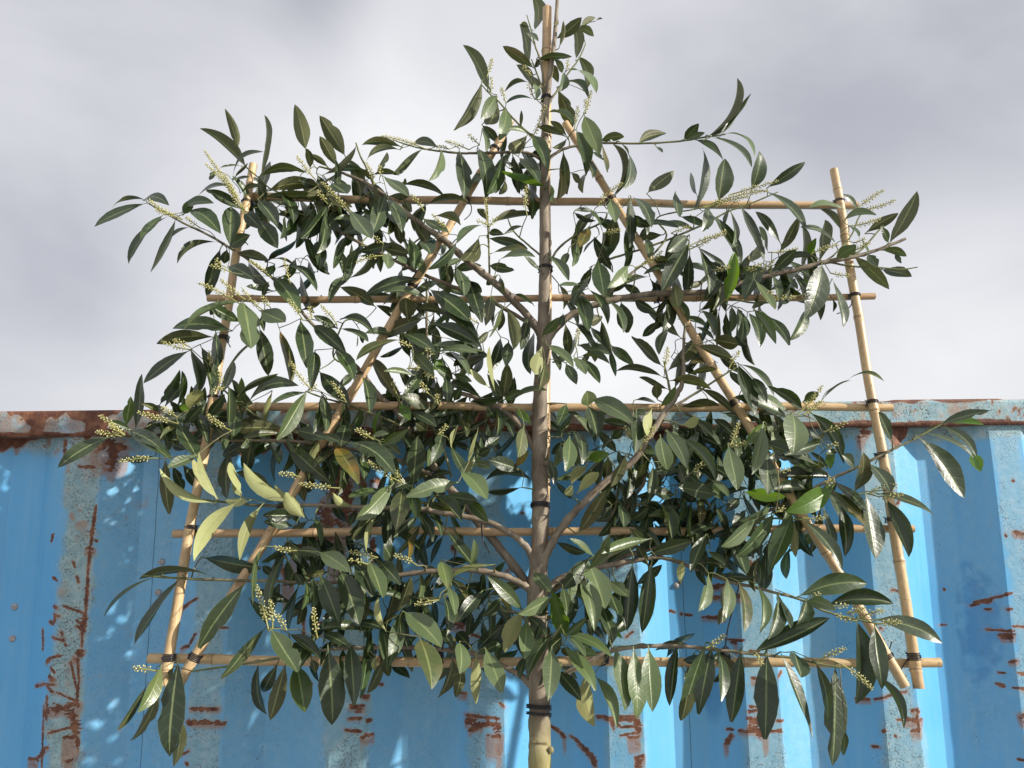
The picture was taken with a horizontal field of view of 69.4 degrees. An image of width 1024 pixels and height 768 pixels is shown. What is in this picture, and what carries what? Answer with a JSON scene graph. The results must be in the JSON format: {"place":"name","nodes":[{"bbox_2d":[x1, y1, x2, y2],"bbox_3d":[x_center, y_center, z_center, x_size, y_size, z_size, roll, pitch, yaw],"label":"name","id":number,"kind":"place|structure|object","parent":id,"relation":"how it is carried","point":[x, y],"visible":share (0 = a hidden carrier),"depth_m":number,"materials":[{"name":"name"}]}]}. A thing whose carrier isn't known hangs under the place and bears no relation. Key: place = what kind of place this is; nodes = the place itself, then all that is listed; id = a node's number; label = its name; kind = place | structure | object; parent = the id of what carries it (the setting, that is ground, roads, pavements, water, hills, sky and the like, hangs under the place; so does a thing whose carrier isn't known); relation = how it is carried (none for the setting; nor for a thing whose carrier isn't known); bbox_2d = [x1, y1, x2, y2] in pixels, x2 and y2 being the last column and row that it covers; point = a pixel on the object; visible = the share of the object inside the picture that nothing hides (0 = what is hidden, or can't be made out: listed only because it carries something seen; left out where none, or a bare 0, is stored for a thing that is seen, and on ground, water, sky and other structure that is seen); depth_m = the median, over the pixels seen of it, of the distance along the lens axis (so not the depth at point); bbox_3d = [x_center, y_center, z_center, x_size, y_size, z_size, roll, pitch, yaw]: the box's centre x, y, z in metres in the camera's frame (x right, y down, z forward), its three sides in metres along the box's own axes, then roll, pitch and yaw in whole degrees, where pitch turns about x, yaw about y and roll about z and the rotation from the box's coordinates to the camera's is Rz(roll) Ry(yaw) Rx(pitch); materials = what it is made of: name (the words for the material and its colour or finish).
{"place":"outdoors","nodes":[
{"label":"outdoors","id":0,"kind":"place"},
{"bbox_2d":[0,399,1023,767],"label":"shipping container","id":1,"kind":"object","parent":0,"point":[86,541],"visible":0.48,"depth_m":1.53,"materials":[{"name":"metal"}]},
{"bbox_2d":[0,0,1023,410],"label":"sky","id":2,"kind":"structure","parent":0,"point":[103,102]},
{"bbox_2d":[58,0,989,767],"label":"laurel tree","id":3,"kind":"object","parent":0,"point":[534,642],"visible":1,"depth_m":1.37,"materials":[{"name":"green plant"}]},
{"bbox_2d":[147,5,942,716],"bbox_3d":[0.056,-0.176,1.506,1.400,1.537,0.346,-1,-9,-1],"label":"bamboo trellis","id":4,"kind":"object","parent":3,"relation":"attached to","point":[915,663],"visible":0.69,"depth_m":1.44,"materials":[{"name":"beige wood"}]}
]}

